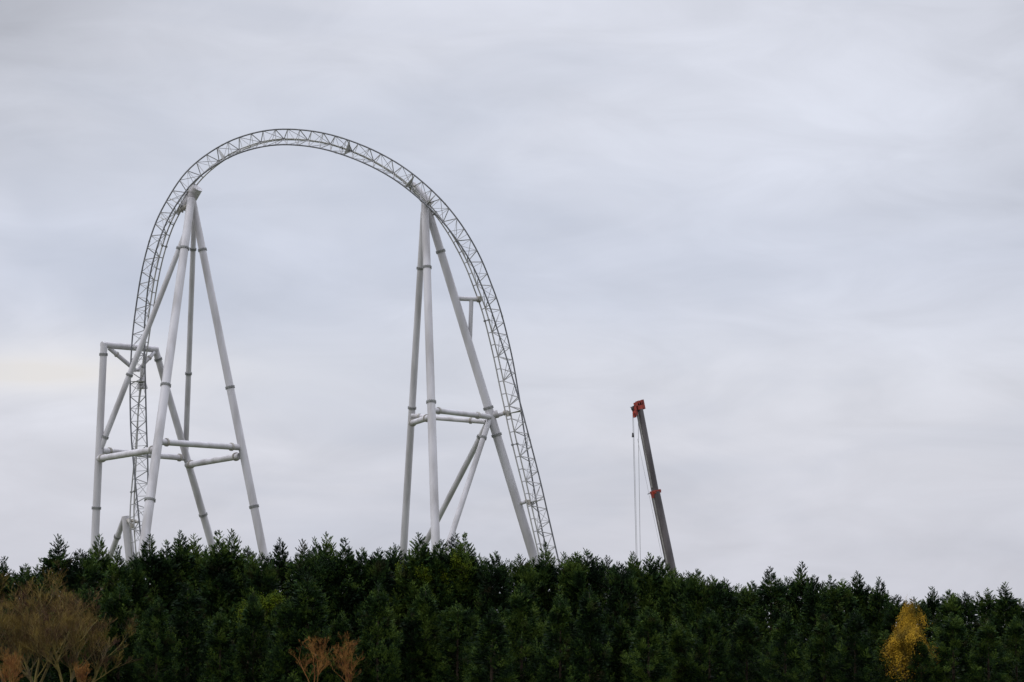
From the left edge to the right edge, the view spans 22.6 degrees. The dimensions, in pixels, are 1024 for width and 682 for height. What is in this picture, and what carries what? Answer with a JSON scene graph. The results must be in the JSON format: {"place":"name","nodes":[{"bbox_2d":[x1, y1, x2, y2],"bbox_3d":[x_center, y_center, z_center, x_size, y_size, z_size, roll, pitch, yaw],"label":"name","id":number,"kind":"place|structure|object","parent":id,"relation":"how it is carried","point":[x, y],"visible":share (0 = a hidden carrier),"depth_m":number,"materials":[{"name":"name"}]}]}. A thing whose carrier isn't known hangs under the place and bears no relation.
{"place":"outdoors","nodes":[
{"label":"outdoors","id":0,"kind":"place"},
{"bbox_2d":[0,0,1023,626],"label":"sky","id":1,"kind":"structure","parent":0,"point":[791,231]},
{"label":"ground","id":2,"kind":"structure","parent":0,"visible":0},
{"bbox_2d":[0,556,18,613],"bbox_3d":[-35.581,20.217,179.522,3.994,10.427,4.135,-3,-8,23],"label":"conifer tree","id":3,"kind":"object","parent":2,"relation":"on","point":[3,569],"visible":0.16,"depth_m":179.68,"materials":[{"name":"green plant"}]},
{"bbox_2d":[0,648,23,681],"bbox_3d":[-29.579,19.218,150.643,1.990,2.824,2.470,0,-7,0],"label":"bare shrub","id":4,"kind":"object","parent":2,"relation":"on","point":[11,662],"visible":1,"depth_m":150.78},
{"bbox_2d":[1,563,39,681],"bbox_3d":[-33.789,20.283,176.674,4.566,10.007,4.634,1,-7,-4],"label":"conifer tree","id":5,"kind":"object","parent":2,"relation":"on","point":[20,578],"visible":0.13,"depth_m":176.73,"materials":[{"name":"green plant"}]},
{"bbox_2d":[0,606,41,681],"bbox_3d":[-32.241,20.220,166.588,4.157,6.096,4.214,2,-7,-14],"label":"conifer tree","id":6,"kind":"object","parent":2,"relation":"on","point":[2,663],"visible":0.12,"depth_m":166.13,"materials":[{"name":"green plant"}]},
{"bbox_2d":[0,572,49,681],"bbox_3d":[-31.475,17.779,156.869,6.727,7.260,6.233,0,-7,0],"label":"bare tree","id":7,"kind":"object","parent":2,"relation":"on","point":[8,620],"visible":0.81,"depth_m":156.34,"materials":[{"name":"brown plant"}]},
{"bbox_2d":[0,560,101,681],"bbox_3d":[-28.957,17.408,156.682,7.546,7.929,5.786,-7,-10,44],"label":"bare tree","id":8,"kind":"object","parent":2,"relation":"on","point":[28,674],"visible":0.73,"depth_m":155.70,"materials":[{"name":"brown plant"}]},
{"bbox_2d":[20,584,81,681],"bbox_3d":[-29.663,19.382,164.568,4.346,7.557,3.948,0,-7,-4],"label":"conifer tree","id":9,"kind":"object","parent":2,"relation":"on","point":[51,678],"visible":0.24,"depth_m":164.18,"materials":[{"name":"green plant"}]},
{"bbox_2d":[19,533,88,680],"bbox_3d":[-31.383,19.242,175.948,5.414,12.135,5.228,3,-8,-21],"label":"conifer tree","id":10,"kind":"object","parent":2,"relation":"on","point":[49,563],"visible":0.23,"depth_m":175.86,"materials":[{"name":"green plant"}]},
{"bbox_2d":[22,585,116,681],"bbox_3d":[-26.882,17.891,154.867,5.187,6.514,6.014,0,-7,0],"label":"bare tree","id":11,"kind":"object","parent":2,"relation":"on","point":[74,628],"visible":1,"depth_m":154.36,"materials":[{"name":"brown plant"}]},
{"bbox_2d":[47,548,103,680],"bbox_3d":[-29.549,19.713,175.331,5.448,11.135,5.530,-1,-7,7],"label":"conifer tree","id":12,"kind":"object","parent":2,"relation":"on","point":[78,574],"visible":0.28,"depth_m":175.41,"materials":[{"name":"green plant"}]},
{"bbox_2d":[73,662,91,681],"bbox_3d":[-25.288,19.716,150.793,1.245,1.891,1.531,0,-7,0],"label":"bare shrub","id":13,"kind":"object","parent":2,"relation":"on","point":[81,676],"visible":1,"depth_m":150.63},
{"bbox_2d":[33,588,138,681],"bbox_3d":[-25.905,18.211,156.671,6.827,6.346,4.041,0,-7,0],"label":"bare tree","id":14,"kind":"object","parent":2,"relation":"on","point":[102,661],"visible":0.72,"depth_m":156.24,"materials":[{"name":"brown plant"}]},
{"bbox_2d":[55,582,120,681],"bbox_3d":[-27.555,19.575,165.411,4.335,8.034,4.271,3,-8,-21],"label":"conifer tree","id":15,"kind":"object","parent":2,"relation":"on","point":[89,592],"visible":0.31,"depth_m":165.23,"materials":[{"name":"green plant"}]},
{"bbox_2d":[86,533,111,677],"bbox_3d":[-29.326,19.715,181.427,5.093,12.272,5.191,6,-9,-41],"label":"conifer tree","id":16,"kind":"object","parent":2,"relation":"on","point":[103,560],"visible":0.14,"depth_m":181.76,"materials":[{"name":"green plant"}]},
{"bbox_2d":[89,545,139,681],"bbox_3d":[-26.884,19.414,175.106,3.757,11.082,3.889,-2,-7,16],"label":"conifer tree","id":17,"kind":"object","parent":2,"relation":"on","point":[116,574],"visible":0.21,"depth_m":175.16,"materials":[{"name":"green plant"}]},
{"bbox_2d":[88,582,146,681],"bbox_3d":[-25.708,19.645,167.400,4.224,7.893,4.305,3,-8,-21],"label":"conifer tree","id":18,"kind":"object","parent":2,"relation":"on","point":[120,605],"visible":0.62,"depth_m":167.11,"materials":[{"name":"green plant"}]},
{"bbox_2d":[117,552,155,680],"bbox_3d":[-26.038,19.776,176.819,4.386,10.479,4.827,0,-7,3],"label":"conifer tree","id":19,"kind":"object","parent":2,"relation":"on","point":[140,590],"visible":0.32,"depth_m":176.64,"materials":[{"name":"green plant"}]},
{"bbox_2d":[131,595,180,681],"bbox_3d":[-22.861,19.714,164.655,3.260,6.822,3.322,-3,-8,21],"label":"conifer tree","id":20,"kind":"object","parent":2,"relation":"on","point":[156,618],"visible":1,"depth_m":164.33,"materials":[{"name":"green plant"}]},
{"bbox_2d":[131,533,182,680],"bbox_3d":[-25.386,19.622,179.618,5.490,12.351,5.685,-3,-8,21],"label":"conifer tree","id":21,"kind":"object","parent":2,"relation":"on","point":[151,562],"visible":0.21,"depth_m":179.46,"materials":[{"name":"green plant"}]},
{"bbox_2d":[149,540,188,679],"bbox_3d":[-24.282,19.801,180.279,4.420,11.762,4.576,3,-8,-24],"label":"conifer tree","id":22,"kind":"object","parent":2,"relation":"on","point":[174,585],"visible":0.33,"depth_m":180.01,"materials":[{"name":"green plant"}]},
{"bbox_2d":[154,580,209,681],"bbox_3d":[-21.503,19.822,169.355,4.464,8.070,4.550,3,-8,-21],"label":"conifer tree","id":23,"kind":"object","parent":2,"relation":"on","point":[185,615],"visible":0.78,"depth_m":168.79,"materials":[{"name":"green plant"}]},
{"bbox_2d":[163,529,203,681],"bbox_3d":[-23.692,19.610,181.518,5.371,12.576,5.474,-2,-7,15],"label":"conifer tree","id":24,"kind":"object","parent":2,"relation":"on","point":[182,557],"visible":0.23,"depth_m":181.66,"materials":[{"name":"green plant"}]},
{"bbox_2d":[180,533,202,662],"bbox_3d":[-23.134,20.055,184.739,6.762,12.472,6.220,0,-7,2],"label":"conifer tree","id":25,"kind":"object","parent":2,"relation":"on","point":[196,551],"visible":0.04,"depth_m":185.13,"materials":[{"name":"green plant"}]},
{"bbox_2d":[186,545,221,674],"bbox_3d":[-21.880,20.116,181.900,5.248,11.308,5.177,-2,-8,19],"label":"conifer tree","id":26,"kind":"object","parent":2,"relation":"on","point":[196,571],"visible":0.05,"depth_m":182.15,"materials":[{"name":"green plant"}]},
{"bbox_2d":[182,530,242,681],"bbox_3d":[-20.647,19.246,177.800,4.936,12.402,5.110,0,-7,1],"label":"conifer tree","id":27,"kind":"object","parent":2,"relation":"on","point":[212,576],"visible":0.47,"depth_m":177.59,"materials":[{"name":"green plant"}]},
{"bbox_2d":[198,607,243,681],"bbox_3d":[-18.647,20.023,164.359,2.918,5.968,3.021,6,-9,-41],"label":"conifer tree","id":28,"kind":"object","parent":2,"relation":"on","point":[221,626],"visible":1,"depth_m":163.90,"materials":[{"name":"green plant"}]},
{"bbox_2d":[203,529,262,672],"bbox_3d":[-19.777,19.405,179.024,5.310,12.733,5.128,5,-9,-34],"label":"conifer tree","id":29,"kind":"object","parent":2,"relation":"on","point":[238,558],"visible":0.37,"depth_m":178.89,"materials":[{"name":"green plant"}]},
{"bbox_2d":[231,591,275,681],"bbox_3d":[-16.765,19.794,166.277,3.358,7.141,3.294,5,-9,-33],"label":"conifer tree","id":30,"kind":"object","parent":2,"relation":"on","point":[253,615],"visible":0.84,"depth_m":165.88,"materials":[{"name":"green plant"}]},
{"bbox_2d":[226,551,285,680],"bbox_3d":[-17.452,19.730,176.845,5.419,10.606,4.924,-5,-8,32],"label":"conifer tree","id":31,"kind":"object","parent":2,"relation":"on","point":[259,579],"visible":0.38,"depth_m":176.93,"materials":[{"name":"green plant"}]},
{"bbox_2d":[233,590,285,680],"bbox_3d":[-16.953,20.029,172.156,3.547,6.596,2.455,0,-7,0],"label":"broadleaf tree","id":32,"kind":"object","parent":2,"relation":"on","point":[271,602],"visible":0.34,"depth_m":171.97,"materials":[{"name":"green plant"}]},
{"bbox_2d":[256,537,294,645],"bbox_3d":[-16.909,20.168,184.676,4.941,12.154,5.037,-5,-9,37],"label":"conifer tree","id":33,"kind":"object","parent":2,"relation":"on","point":[280,560],"visible":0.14,"depth_m":184.88,"materials":[{"name":"green plant"}]},
{"bbox_2d":[259,596,314,681],"bbox_3d":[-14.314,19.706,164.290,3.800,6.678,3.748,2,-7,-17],"label":"conifer tree","id":34,"kind":"object","parent":2,"relation":"on","point":[277,648],"visible":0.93,"depth_m":163.69,"materials":[{"name":"green plant"}]},
{"bbox_2d":[268,538,318,666],"bbox_3d":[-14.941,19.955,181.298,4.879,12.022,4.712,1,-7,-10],"label":"conifer tree","id":35,"kind":"object","parent":2,"relation":"on","point":[289,583],"visible":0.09,"depth_m":181.38,"materials":[{"name":"green plant"}]},
{"bbox_2d":[272,570,336,681],"bbox_3d":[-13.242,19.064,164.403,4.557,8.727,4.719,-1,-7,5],"label":"conifer tree","id":36,"kind":"object","parent":2,"relation":"on","point":[308,596],"visible":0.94,"depth_m":163.76,"materials":[{"name":"green plant"}]},
{"bbox_2d":[291,637,336,681],"bbox_3d":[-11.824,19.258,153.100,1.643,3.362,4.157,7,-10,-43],"label":"bare shrub","id":37,"kind":"object","parent":2,"relation":"on","point":[323,657],"visible":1,"depth_m":152.79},
{"bbox_2d":[282,547,347,681],"bbox_3d":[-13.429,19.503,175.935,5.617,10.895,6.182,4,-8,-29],"label":"conifer tree","id":38,"kind":"object","parent":2,"relation":"on","point":[318,570],"visible":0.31,"depth_m":175.57,"materials":[{"name":"green plant"}]},
{"bbox_2d":[90,128,560,590],"bbox_3d":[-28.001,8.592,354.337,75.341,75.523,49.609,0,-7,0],"label":"roller coaster","id":39,"kind":"object","parent":2,"relation":"on","point":[192,227],"visible":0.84,"depth_m":351.62,"materials":[{"name":"metal"}]},
{"bbox_2d":[311,531,341,638],"bbox_3d":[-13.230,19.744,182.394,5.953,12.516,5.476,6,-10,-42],"label":"conifer tree","id":40,"kind":"object","parent":2,"relation":"on","point":[329,547],"visible":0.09,"depth_m":182.82,"materials":[{"name":"green plant"}]},
{"bbox_2d":[318,610,364,681],"bbox_3d":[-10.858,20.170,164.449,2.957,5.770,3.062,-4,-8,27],"label":"conifer tree","id":41,"kind":"object","parent":2,"relation":"on","point":[342,628],"visible":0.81,"depth_m":164.17,"materials":[{"name":"green plant"}]},
{"bbox_2d":[316,537,369,681],"bbox_3d":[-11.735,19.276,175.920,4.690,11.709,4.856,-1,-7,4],"label":"conifer tree","id":42,"kind":"object","parent":2,"relation":"on","point":[339,579],"visible":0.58,"depth_m":175.64,"materials":[{"name":"green plant"}]},
{"bbox_2d":[329,633,364,681],"bbox_3d":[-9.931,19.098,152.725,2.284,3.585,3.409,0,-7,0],"label":"bare shrub","id":43,"kind":"object","parent":2,"relation":"on","point":[345,667],"visible":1,"depth_m":153.14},
{"bbox_2d":[341,548,384,680],"bbox_3d":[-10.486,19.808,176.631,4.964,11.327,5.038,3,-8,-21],"label":"conifer tree","id":44,"kind":"object","parent":2,"relation":"on","point":[366,573],"visible":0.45,"depth_m":176.28,"materials":[{"name":"green plant"}]},
{"bbox_2d":[351,546,401,681],"bbox_3d":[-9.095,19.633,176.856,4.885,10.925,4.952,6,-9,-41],"label":"conifer tree","id":45,"kind":"object","parent":2,"relation":"on","point":[381,572],"visible":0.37,"depth_m":176.51,"materials":[{"name":"green plant"}]},
{"bbox_2d":[356,580,404,681],"bbox_3d":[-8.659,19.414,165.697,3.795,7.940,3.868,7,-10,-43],"label":"conifer tree","id":46,"kind":"object","parent":2,"relation":"on","point":[376,608],"visible":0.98,"depth_m":165.27,"materials":[{"name":"green plant"}]},
{"bbox_2d":[383,542,408,596],"bbox_3d":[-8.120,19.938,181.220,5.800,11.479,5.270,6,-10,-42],"label":"conifer tree","id":47,"kind":"object","parent":2,"relation":"on","point":[393,559],"visible":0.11,"depth_m":181.26,"materials":[{"name":"green plant"}]},
{"bbox_2d":[390,608,432,681],"bbox_3d":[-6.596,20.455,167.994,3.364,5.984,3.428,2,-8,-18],"label":"conifer tree","id":48,"kind":"object","parent":2,"relation":"on","point":[410,624],"visible":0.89,"depth_m":167.46,"materials":[{"name":"green plant"}]},
{"bbox_2d":[379,532,451,675],"bbox_3d":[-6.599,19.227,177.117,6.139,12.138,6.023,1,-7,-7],"label":"conifer tree","id":49,"kind":"object","parent":2,"relation":"on","point":[417,559],"visible":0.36,"depth_m":176.66,"materials":[{"name":"green plant"}]},
{"bbox_2d":[398,582,452,681],"bbox_3d":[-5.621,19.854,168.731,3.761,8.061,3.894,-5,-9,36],"label":"conifer tree","id":50,"kind":"object","parent":2,"relation":"on","point":[429,610],"visible":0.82,"depth_m":168.33,"materials":[{"name":"green plant"}]},
{"bbox_2d":[394,552,473,662],"bbox_3d":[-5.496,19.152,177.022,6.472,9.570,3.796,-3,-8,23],"label":"broadleaf tree","id":51,"kind":"object","parent":2,"relation":"on","point":[421,572],"visible":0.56,"depth_m":176.63,"materials":[{"name":"green plant"}]},
{"bbox_2d":[406,539,473,681],"bbox_3d":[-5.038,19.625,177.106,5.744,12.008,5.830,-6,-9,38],"label":"conifer tree","id":52,"kind":"object","parent":2,"relation":"on","point":[438,560],"visible":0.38,"depth_m":176.68,"materials":[{"name":"green plant"}]},
{"bbox_2d":[430,603,481,681],"bbox_3d":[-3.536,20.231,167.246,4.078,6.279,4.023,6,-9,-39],"label":"conifer tree","id":53,"kind":"object","parent":2,"relation":"on","point":[456,621],"visible":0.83,"depth_m":167.09,"materials":[{"name":"green plant"}]},
{"bbox_2d":[438,532,489,681],"bbox_3d":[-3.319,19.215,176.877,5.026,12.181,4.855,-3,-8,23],"label":"conifer tree","id":54,"kind":"object","parent":2,"relation":"on","point":[469,596],"visible":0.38,"depth_m":176.67,"materials":[{"name":"green plant"}]},
{"bbox_2d":[461,607,518,681],"bbox_3d":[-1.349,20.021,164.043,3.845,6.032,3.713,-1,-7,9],"label":"conifer tree","id":55,"kind":"object","parent":2,"relation":"on","point":[481,651],"visible":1,"depth_m":163.57,"materials":[{"name":"green plant"}]},
{"bbox_2d":[470,551,519,680],"bbox_3d":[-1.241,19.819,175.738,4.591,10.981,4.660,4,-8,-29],"label":"conifer tree","id":56,"kind":"object","parent":2,"relation":"on","point":[496,581],"visible":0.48,"depth_m":175.59,"materials":[{"name":"green plant"}]},
{"bbox_2d":[496,578,546,681],"bbox_3d":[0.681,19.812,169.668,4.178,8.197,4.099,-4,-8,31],"label":"conifer tree","id":57,"kind":"object","parent":2,"relation":"on","point":[520,605],"visible":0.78,"depth_m":169.29,"materials":[{"name":"green plant"}]},
{"bbox_2d":[500,553,548,681],"bbox_3d":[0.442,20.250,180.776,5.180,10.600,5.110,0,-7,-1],"label":"conifer tree","id":58,"kind":"object","parent":2,"relation":"on","point":[519,570],"visible":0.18,"depth_m":180.67,"materials":[{"name":"green plant"}]},
{"bbox_2d":[523,542,559,676],"bbox_3d":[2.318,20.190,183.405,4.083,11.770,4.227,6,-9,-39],"label":"conifer tree","id":59,"kind":"object","parent":2,"relation":"on","point":[543,567],"visible":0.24,"depth_m":183.41,"materials":[{"name":"green plant"}]},
{"bbox_2d":[531,595,586,681],"bbox_3d":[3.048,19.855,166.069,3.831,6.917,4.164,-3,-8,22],"label":"conifer tree","id":60,"kind":"object","parent":2,"relation":"on","point":[559,617],"visible":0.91,"depth_m":165.63,"materials":[{"name":"green plant"}]},
{"bbox_2d":[539,551,611,681],"bbox_3d":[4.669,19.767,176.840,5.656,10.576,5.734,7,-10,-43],"label":"conifer tree","id":61,"kind":"object","parent":2,"relation":"on","point":[565,579],"visible":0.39,"depth_m":176.27,"materials":[{"name":"green plant"}]},
{"bbox_2d":[546,548,612,680],"bbox_3d":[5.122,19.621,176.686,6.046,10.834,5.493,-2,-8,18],"label":"conifer tree","id":62,"kind":"object","parent":2,"relation":"on","point":[596,574],"visible":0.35,"depth_m":176.64,"materials":[{"name":"green plant"}]},
{"bbox_2d":[562,584,614,681],"bbox_3d":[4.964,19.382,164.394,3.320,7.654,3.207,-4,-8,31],"label":"conifer tree","id":63,"kind":"object","parent":2,"relation":"on","point":[589,626],"visible":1,"depth_m":164.12,"materials":[{"name":"green plant"}]},
{"bbox_2d":[594,555,628,624],"bbox_3d":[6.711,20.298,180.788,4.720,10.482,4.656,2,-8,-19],"label":"conifer tree","id":64,"kind":"object","parent":2,"relation":"on","point":[606,562],"visible":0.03,"depth_m":181.17,"materials":[{"name":"green plant"}]},
{"bbox_2d":[604,615,636,681],"bbox_3d":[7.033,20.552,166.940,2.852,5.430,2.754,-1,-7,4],"label":"conifer tree","id":65,"kind":"object","parent":2,"relation":"on","point":[620,635],"visible":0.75,"depth_m":166.48,"materials":[{"name":"green plant"}]},
{"bbox_2d":[592,562,651,681],"bbox_3d":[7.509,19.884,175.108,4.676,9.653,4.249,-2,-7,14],"label":"conifer tree","id":66,"kind":"object","parent":2,"relation":"on","point":[623,590],"visible":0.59,"depth_m":175.10,"materials":[{"name":"green plant"}]},
{"bbox_2d":[608,551,664,679],"bbox_3d":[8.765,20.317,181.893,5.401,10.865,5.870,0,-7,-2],"label":"conifer tree","id":67,"kind":"object","parent":2,"relation":"on","point":[634,567],"visible":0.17,"depth_m":181.73,"materials":[{"name":"green plant"}]},
{"bbox_2d":[619,606,678,681],"bbox_3d":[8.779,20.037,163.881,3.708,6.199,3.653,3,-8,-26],"label":"conifer tree","id":68,"kind":"object","parent":2,"relation":"on","point":[647,623],"visible":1,"depth_m":163.54,"materials":[{"name":"green plant"}]},
{"bbox_2d":[631,552,672,681],"bbox_3d":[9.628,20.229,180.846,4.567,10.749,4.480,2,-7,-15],"label":"conifer tree","id":69,"kind":"object","parent":2,"relation":"on","point":[649,581],"visible":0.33,"depth_m":180.70,"materials":[{"name":"green plant"}]},
{"bbox_2d":[630,399,677,577],"bbox_3d":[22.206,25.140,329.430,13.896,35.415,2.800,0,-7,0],"label":"mobile crane","id":70,"kind":"object","parent":2,"relation":"on","point":[638,407],"visible":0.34,"depth_m":329.87,"materials":[{"name":"paint"}]},
{"bbox_2d":[647,556,673,676],"bbox_3d":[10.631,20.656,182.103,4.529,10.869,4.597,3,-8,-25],"label":"conifer tree","id":71,"kind":"object","parent":2,"relation":"on","point":[663,571],"visible":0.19,"depth_m":182.38,"materials":[{"name":"green plant"}]},
{"bbox_2d":[652,568,689,680],"bbox_3d":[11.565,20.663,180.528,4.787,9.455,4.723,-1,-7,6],"label":"conifer tree","id":72,"kind":"object","parent":2,"relation":"on","point":[666,588],"visible":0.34,"depth_m":180.19,"materials":[{"name":"green plant"}]},
{"bbox_2d":[658,619,694,681],"bbox_3d":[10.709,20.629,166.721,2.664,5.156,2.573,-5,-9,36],"label":"conifer tree","id":73,"kind":"object","parent":2,"relation":"on","point":[678,643],"visible":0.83,"depth_m":166.54,"materials":[{"name":"green plant"}]},
{"bbox_2d":[663,570,697,678],"bbox_3d":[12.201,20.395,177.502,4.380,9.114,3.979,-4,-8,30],"label":"conifer tree","id":74,"kind":"object","parent":2,"relation":"on","point":[679,590],"visible":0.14,"depth_m":177.80,"materials":[{"name":"green plant"}]},
{"bbox_2d":[671,569,727,681],"bbox_3d":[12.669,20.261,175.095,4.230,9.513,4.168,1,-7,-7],"label":"conifer tree","id":75,"kind":"object","parent":2,"relation":"on","point":[691,595],"visible":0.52,"depth_m":174.91,"materials":[{"name":"green plant"}]},
{"bbox_2d":[684,607,736,681],"bbox_3d":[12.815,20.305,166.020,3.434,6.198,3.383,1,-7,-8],"label":"conifer tree","id":76,"kind":"object","parent":2,"relation":"on","point":[709,620],"visible":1,"depth_m":165.70,"materials":[{"name":"green plant"}]},
{"bbox_2d":[685,574,740,681],"bbox_3d":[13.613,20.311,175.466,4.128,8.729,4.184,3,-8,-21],"label":"conifer tree","id":77,"kind":"object","parent":2,"relation":"on","point":[716,596],"visible":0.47,"depth_m":175.11,"materials":[{"name":"green plant"}]},
{"bbox_2d":[720,577,748,680],"bbox_3d":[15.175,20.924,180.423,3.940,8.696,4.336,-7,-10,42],"label":"conifer tree","id":78,"kind":"object","parent":2,"relation":"on","point":[732,600],"visible":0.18,"depth_m":180.34,"materials":[{"name":"green plant"}]},
{"bbox_2d":[724,613,768,681],"bbox_3d":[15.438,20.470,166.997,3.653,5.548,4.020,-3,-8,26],"label":"conifer tree","id":79,"kind":"object","parent":2,"relation":"on","point":[744,628],"visible":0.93,"depth_m":166.63,"materials":[{"name":"green plant"}]},
{"bbox_2d":[737,580,774,680],"bbox_3d":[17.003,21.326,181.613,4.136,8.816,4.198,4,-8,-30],"label":"conifer tree","id":80,"kind":"object","parent":2,"relation":"on","point":[747,600],"visible":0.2,"depth_m":181.59,"materials":[{"name":"green plant"}]},
{"bbox_2d":[741,566,801,681],"bbox_3d":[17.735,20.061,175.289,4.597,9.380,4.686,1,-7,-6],"label":"conifer tree","id":81,"kind":"object","parent":2,"relation":"on","point":[771,602],"visible":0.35,"depth_m":175.02,"materials":[{"name":"green plant"}]},
{"bbox_2d":[757,609,812,681],"bbox_3d":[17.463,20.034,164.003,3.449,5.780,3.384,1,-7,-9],"label":"conifer tree","id":82,"kind":"object","parent":2,"relation":"on","point":[783,631],"visible":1,"depth_m":163.62,"materials":[{"name":"green plant"}]},
{"bbox_2d":[773,576,805,657],"bbox_3d":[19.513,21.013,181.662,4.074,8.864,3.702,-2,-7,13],"label":"conifer tree","id":83,"kind":"object","parent":2,"relation":"on","point":[790,595],"visible":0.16,"depth_m":181.69,"materials":[{"name":"green plant"}]},
{"bbox_2d":[779,561,819,669],"bbox_3d":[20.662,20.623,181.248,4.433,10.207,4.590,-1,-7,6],"label":"conifer tree","id":84,"kind":"object","parent":2,"relation":"on","point":[795,587],"visible":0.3,"depth_m":181.14,"materials":[{"name":"green plant"}]},
{"bbox_2d":[796,574,839,681],"bbox_3d":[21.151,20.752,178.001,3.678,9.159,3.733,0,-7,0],"label":"conifer tree","id":85,"kind":"object","parent":2,"relation":"on","point":[815,607],"visible":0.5,"depth_m":177.96,"materials":[{"name":"green plant"}]},
{"bbox_2d":[803,613,845,681],"bbox_3d":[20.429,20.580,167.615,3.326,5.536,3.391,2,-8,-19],"label":"conifer tree","id":86,"kind":"object","parent":2,"relation":"on","point":[825,633],"visible":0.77,"depth_m":167.21,"materials":[{"name":"green plant"}]},
{"bbox_2d":[813,575,860,679],"bbox_3d":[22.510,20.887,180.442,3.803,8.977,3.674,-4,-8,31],"label":"conifer tree","id":87,"kind":"object","parent":2,"relation":"on","point":[837,609],"visible":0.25,"depth_m":180.15,"materials":[{"name":"green plant"}]},
{"bbox_2d":[825,608,884,681],"bbox_3d":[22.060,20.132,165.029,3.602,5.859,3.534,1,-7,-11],"label":"conifer tree","id":88,"kind":"object","parent":2,"relation":"on","point":[854,628],"visible":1,"depth_m":164.64,"materials":[{"name":"green plant"}]},
{"bbox_2d":[835,579,875,681],"bbox_3d":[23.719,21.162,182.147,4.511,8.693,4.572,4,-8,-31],"label":"conifer tree","id":89,"kind":"object","parent":2,"relation":"on","point":[849,600],"visible":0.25,"depth_m":181.89,"materials":[{"name":"green plant"}]},
{"bbox_2d":[847,571,877,673],"bbox_3d":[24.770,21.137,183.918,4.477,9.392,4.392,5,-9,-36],"label":"conifer tree","id":90,"kind":"object","parent":2,"relation":"on","point":[855,591],"visible":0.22,"depth_m":183.89,"materials":[{"name":"green plant"}]},
{"bbox_2d":[855,584,881,681],"bbox_3d":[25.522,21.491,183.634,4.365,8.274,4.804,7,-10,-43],"label":"conifer tree","id":91,"kind":"object","parent":2,"relation":"on","point":[867,598],"visible":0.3,"depth_m":183.70,"materials":[{"name":"green plant"}]},
{"bbox_2d":[862,577,891,681],"bbox_3d":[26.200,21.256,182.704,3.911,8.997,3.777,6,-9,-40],"label":"conifer tree","id":92,"kind":"object","parent":2,"relation":"on","point":[878,599],"visible":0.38,"depth_m":182.53,"materials":[{"name":"green plant"}]},
{"bbox_2d":[865,630,907,681],"bbox_3d":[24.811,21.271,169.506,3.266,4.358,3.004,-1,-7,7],"label":"conifer tree","id":93,"kind":"object","parent":2,"relation":"on","point":[880,641],"visible":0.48,"depth_m":169.09,"materials":[{"name":"green plant"}]},
{"bbox_2d":[871,594,922,680],"bbox_3d":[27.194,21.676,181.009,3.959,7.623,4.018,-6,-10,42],"label":"conifer tree","id":94,"kind":"object","parent":2,"relation":"on","point":[892,615],"visible":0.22,"depth_m":180.94,"materials":[{"name":"green plant"}]},
{"bbox_2d":[878,596,944,681],"bbox_3d":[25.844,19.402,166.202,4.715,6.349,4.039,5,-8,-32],"label":"autumn tree","id":95,"kind":"object","parent":2,"relation":"on","point":[906,636],"visible":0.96,"depth_m":165.34,"materials":[{"name":"yellow plant"}]},
{"bbox_2d":[894,597,933,681],"bbox_3d":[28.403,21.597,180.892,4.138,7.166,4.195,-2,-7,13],"label":"conifer tree","id":96,"kind":"object","parent":2,"relation":"on","point":[925,611],"visible":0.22,"depth_m":180.59,"materials":[{"name":"green plant"}]},
{"bbox_2d":[903,636,937,681],"bbox_3d":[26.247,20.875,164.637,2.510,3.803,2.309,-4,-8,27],"label":"conifer tree","id":97,"kind":"object","parent":2,"relation":"on","point":[923,658],"visible":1,"depth_m":164.45,"materials":[{"name":"green plant"}]},
{"bbox_2d":[923,586,955,676],"bbox_3d":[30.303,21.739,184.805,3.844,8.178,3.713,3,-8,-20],"label":"conifer tree","id":98,"kind":"object","parent":2,"relation":"on","point":[932,603],"visible":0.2,"depth_m":184.67,"materials":[{"name":"green plant"}]},
{"bbox_2d":[926,588,979,681],"bbox_3d":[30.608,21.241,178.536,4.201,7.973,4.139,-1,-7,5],"label":"conifer tree","id":99,"kind":"object","parent":2,"relation":"on","point":[951,605],"visible":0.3,"depth_m":178.49,"materials":[{"name":"green plant"}]},
{"bbox_2d":[927,612,983,681],"bbox_3d":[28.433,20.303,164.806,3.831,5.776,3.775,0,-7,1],"label":"conifer tree","id":100,"kind":"object","parent":2,"relation":"on","point":[954,628],"visible":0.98,"depth_m":164.44,"materials":[{"name":"green plant"}]},
{"bbox_2d":[949,591,992,681],"bbox_3d":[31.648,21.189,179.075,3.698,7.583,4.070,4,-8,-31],"label":"conifer tree","id":101,"kind":"object","parent":2,"relation":"on","point":[970,609],"visible":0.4,"depth_m":178.92,"materials":[{"name":"green plant"}]},
{"bbox_2d":[961,587,1004,679],"bbox_3d":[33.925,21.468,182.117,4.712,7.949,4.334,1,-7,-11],"label":"conifer tree","id":102,"kind":"object","parent":2,"relation":"on","point":[984,608],"visible":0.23,"depth_m":182.25,"materials":[{"name":"green plant"}]},
{"bbox_2d":[965,618,1015,681],"bbox_3d":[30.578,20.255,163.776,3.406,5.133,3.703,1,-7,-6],"label":"conifer tree","id":103,"kind":"object","parent":2,"relation":"on","point":[988,635],"visible":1,"depth_m":163.42,"materials":[{"name":"green plant"}]},
{"bbox_2d":[984,582,1023,681],"bbox_3d":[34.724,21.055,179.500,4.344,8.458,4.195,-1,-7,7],"label":"conifer tree","id":104,"kind":"object","parent":2,"relation":"on","point":[1002,605],"visible":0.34,"depth_m":179.45,"materials":[{"name":"green plant"}]},
{"bbox_2d":[995,614,1023,681],"bbox_3d":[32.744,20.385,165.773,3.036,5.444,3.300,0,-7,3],"label":"conifer tree","id":105,"kind":"object","parent":2,"relation":"on","point":[1014,632],"visible":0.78,"depth_m":165.56,"materials":[{"name":"green plant"}]},
{"bbox_2d":[1000,599,1023,681],"bbox_3d":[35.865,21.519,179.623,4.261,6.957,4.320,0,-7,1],"label":"conifer tree","id":106,"kind":"object","parent":2,"relation":"on","point":[1018,610],"visible":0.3,"depth_m":179.23,"materials":[{"name":"green plant"}]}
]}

